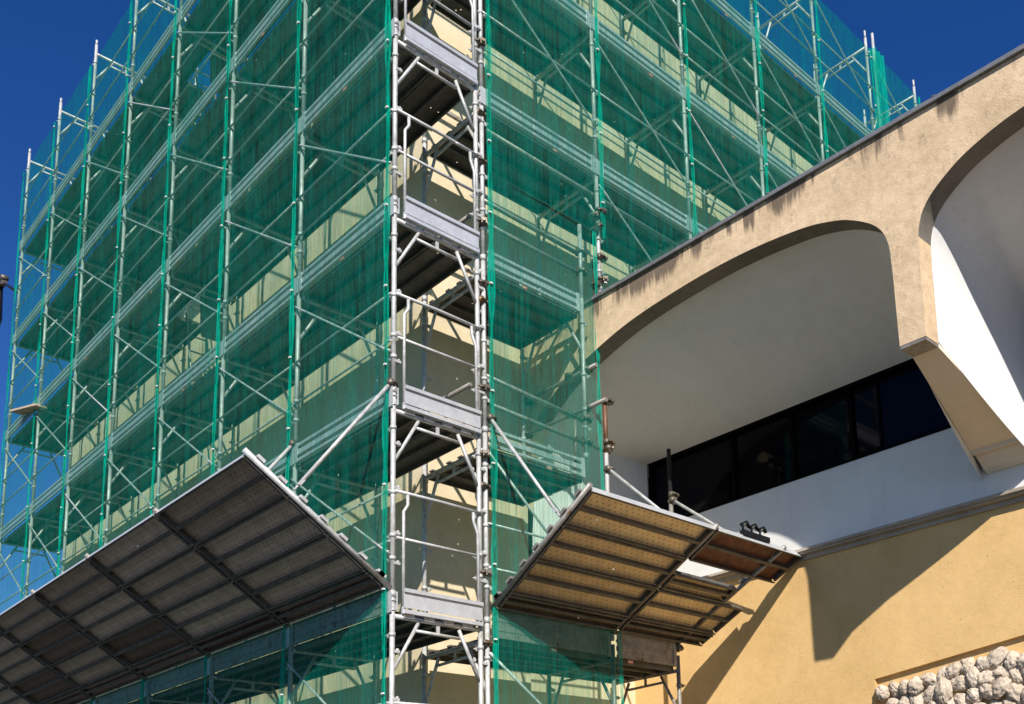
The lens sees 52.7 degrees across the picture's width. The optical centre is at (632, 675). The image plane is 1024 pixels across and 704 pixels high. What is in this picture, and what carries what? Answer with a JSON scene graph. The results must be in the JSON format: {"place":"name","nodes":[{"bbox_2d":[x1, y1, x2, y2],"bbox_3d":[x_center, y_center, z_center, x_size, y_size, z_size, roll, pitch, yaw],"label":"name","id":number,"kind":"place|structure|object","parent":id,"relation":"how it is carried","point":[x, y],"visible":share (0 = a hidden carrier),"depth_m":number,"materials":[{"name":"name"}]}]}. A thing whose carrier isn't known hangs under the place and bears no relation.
{"place":"outdoors","nodes":[
{"label":"outdoors","id":0,"kind":"place"},
{"bbox_2d":[65,0,812,703],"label":"tower building","id":1,"kind":"structure","parent":0,"point":[451,574],"depth_m":12.75,"materials":[{"name":"beige paint"}]},
{"bbox_2d":[0,0,1023,612],"label":"sky","id":2,"kind":"structure","parent":0,"point":[47,47],"materials":[{"name":"blue"}]},
{"label":"ground","id":3,"kind":"structure","parent":0,"visible":0},
{"bbox_2d":[0,0,552,703],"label":"scaffold","id":4,"kind":"object","parent":3,"relation":"on","point":[344,150],"visible":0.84,"depth_m":13.06,"materials":[{"name":"metal"}]},
{"bbox_2d":[0,274,17,324],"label":"hoist arm","id":5,"kind":"object","parent":4,"relation":"attached to","point":[4,279],"visible":1,"depth_m":21.09},
{"bbox_2d":[0,122,55,599],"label":"debris net","id":6,"kind":"object","parent":4,"relation":"attached to","point":[38,351],"visible":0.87,"depth_m":18.81,"materials":[{"name":"fabric"}]},
{"bbox_2d":[10,403,47,414],"bbox_3d":[-10.857,-4.795,18.374,1.143,0.262,0.203,-10,-13,37],"label":"wooden board","id":7,"kind":"object","parent":4,"relation":"attached to","point":[27,409],"visible":0.93,"depth_m":18.31,"materials":[{"name":"brown wood"}]},
{"bbox_2d":[56,66,91,576],"bbox_3d":[-9.872,-2.929,17.180,1.934,15.520,0.048,-12,-14,43],"label":"debris net","id":8,"kind":"object","parent":4,"relation":"attached to","point":[72,349],"visible":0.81,"depth_m":17.01,"materials":[{"name":"fabric"}]},
{"bbox_2d":[90,0,131,703],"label":"debris net","id":9,"kind":"object","parent":4,"relation":"attached to","point":[109,390],"visible":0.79,"depth_m":15.64,"materials":[{"name":"fabric"}]},
{"bbox_2d":[140,0,176,703],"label":"debris net","id":10,"kind":"object","parent":4,"relation":"attached to","point":[162,287],"visible":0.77,"depth_m":14.26,"materials":[{"name":"fabric"}]},
{"bbox_2d":[0,378,398,703],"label":"protective fan","id":11,"kind":"object","parent":4,"relation":"attached to","point":[242,560],"visible":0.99,"depth_m":10.80},
{"bbox_2d":[204,0,231,698],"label":"debris net","id":12,"kind":"object","parent":4,"relation":"attached to","point":[220,267],"visible":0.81,"depth_m":12.81,"materials":[{"name":"fabric"}]},
{"bbox_2d":[279,0,301,703],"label":"debris net","id":13,"kind":"object","parent":4,"relation":"attached to","point":[291,326],"visible":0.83,"depth_m":11.33,"materials":[{"name":"fabric"}]},
{"bbox_2d":[381,0,391,703],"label":"debris net","id":14,"kind":"object","parent":4,"relation":"attached to","point":[385,235],"visible":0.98,"depth_m":9.79,"materials":[{"name":"fabric"}]},
{"bbox_2d":[485,0,605,238],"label":"debris net","id":15,"kind":"object","parent":4,"relation":"attached to","point":[599,104],"visible":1,"depth_m":12.20,"materials":[{"name":"fabric"}]},
{"bbox_2d":[493,607,623,703],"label":"debris net","id":16,"kind":"object","parent":4,"relation":"attached to","point":[496,698],"visible":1,"depth_m":10.06,"materials":[{"name":"fabric"}]},
{"bbox_2d":[421,199,684,703],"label":"scaffold","id":17,"kind":"object","parent":3,"relation":"on","point":[524,317],"visible":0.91,"depth_m":11.35,"materials":[{"name":"metal"}]},
{"bbox_2d":[487,173,607,624],"bbox_3d":[-0.909,-2.979,11.088,0.047,4.750,1.620,-12,-14,43],"label":"debris net","id":18,"kind":"object","parent":17,"relation":"attached to","point":[492,281],"visible":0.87,"depth_m":10.78,"materials":[{"name":"fabric"}]},
{"bbox_2d":[487,413,803,646],"bbox_3d":[0.228,-1.604,11.014,1.548,2.064,3.391,-12,-14,43],"label":"protective fan","id":19,"kind":"object","parent":17,"relation":"attached to","point":[580,553],"visible":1,"depth_m":10.61},
{"bbox_2d":[740,520,769,542],"bbox_3d":[1.325,-1.577,11.113,0.075,0.190,0.464,-12,-14,43],"label":"hook bracket","id":20,"kind":"object","parent":19,"relation":"attached to","point":[752,534],"visible":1,"depth_m":11.08,"materials":[{"name":"black metal"}]},
{"bbox_2d":[524,43,1023,703],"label":"arcade building","id":21,"kind":"structure","parent":3,"relation":"on","point":[818,367],"depth_m":10.86,"materials":[{"name":"beige paint"}]},
{"bbox_2d":[422,0,918,300],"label":"scaffold","id":22,"kind":"object","parent":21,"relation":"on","point":[560,191],"visible":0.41,"depth_m":13.70,"materials":[{"name":"metal"}]},
{"bbox_2d":[596,0,697,283],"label":"debris net","id":23,"kind":"object","parent":22,"relation":"attached to","point":[690,134],"visible":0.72,"depth_m":13.78,"materials":[{"name":"fabric"}]},
{"bbox_2d":[683,0,768,192],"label":"debris net","id":24,"kind":"object","parent":22,"relation":"attached to","point":[757,36],"visible":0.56,"depth_m":15.30,"materials":[{"name":"fabric"}]},
{"bbox_2d":[756,3,828,164],"bbox_3d":[2.576,-7.620,15.708,0.052,7.750,1.796,-12,-14,43],"label":"debris net","id":25,"kind":"object","parent":22,"relation":"attached to","point":[823,107],"visible":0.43,"depth_m":16.63,"materials":[{"name":"fabric"}]},
{"bbox_2d":[818,39,877,151],"bbox_3d":[3.778,-7.448,16.924,0.046,7.750,1.794,-12,-14,43],"label":"debris net","id":26,"kind":"object","parent":22,"relation":"attached to","point":[870,52],"visible":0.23,"depth_m":18.07,"materials":[{"name":"fabric"}]},
{"bbox_2d":[872,47,889,127],"bbox_3d":[4.529,-7.354,17.603,0.050,7.750,0.350,-12,-14,43],"label":"debris net","id":27,"kind":"object","parent":22,"relation":"hanging from","point":[879,64],"visible":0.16,"depth_m":18.15,"materials":[{"name":"green fabric"}]},
{"bbox_2d":[648,358,951,516],"bbox_3d":[1.868,-2.692,11.939,4.555,0.913,0.132,-12,-14,43],"label":"window","id":28,"kind":"structure","parent":21,"relation":"in","point":[896,405],"depth_m":11.83,"materials":[{"name":"black glass"}]},
{"bbox_2d":[875,646,1023,703],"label":"rubble stone cladding","id":29,"kind":"object","parent":21,"relation":"attached to","point":[1001,669],"visible":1,"depth_m":10.10,"materials":[{"name":"white stone"}]}
]}

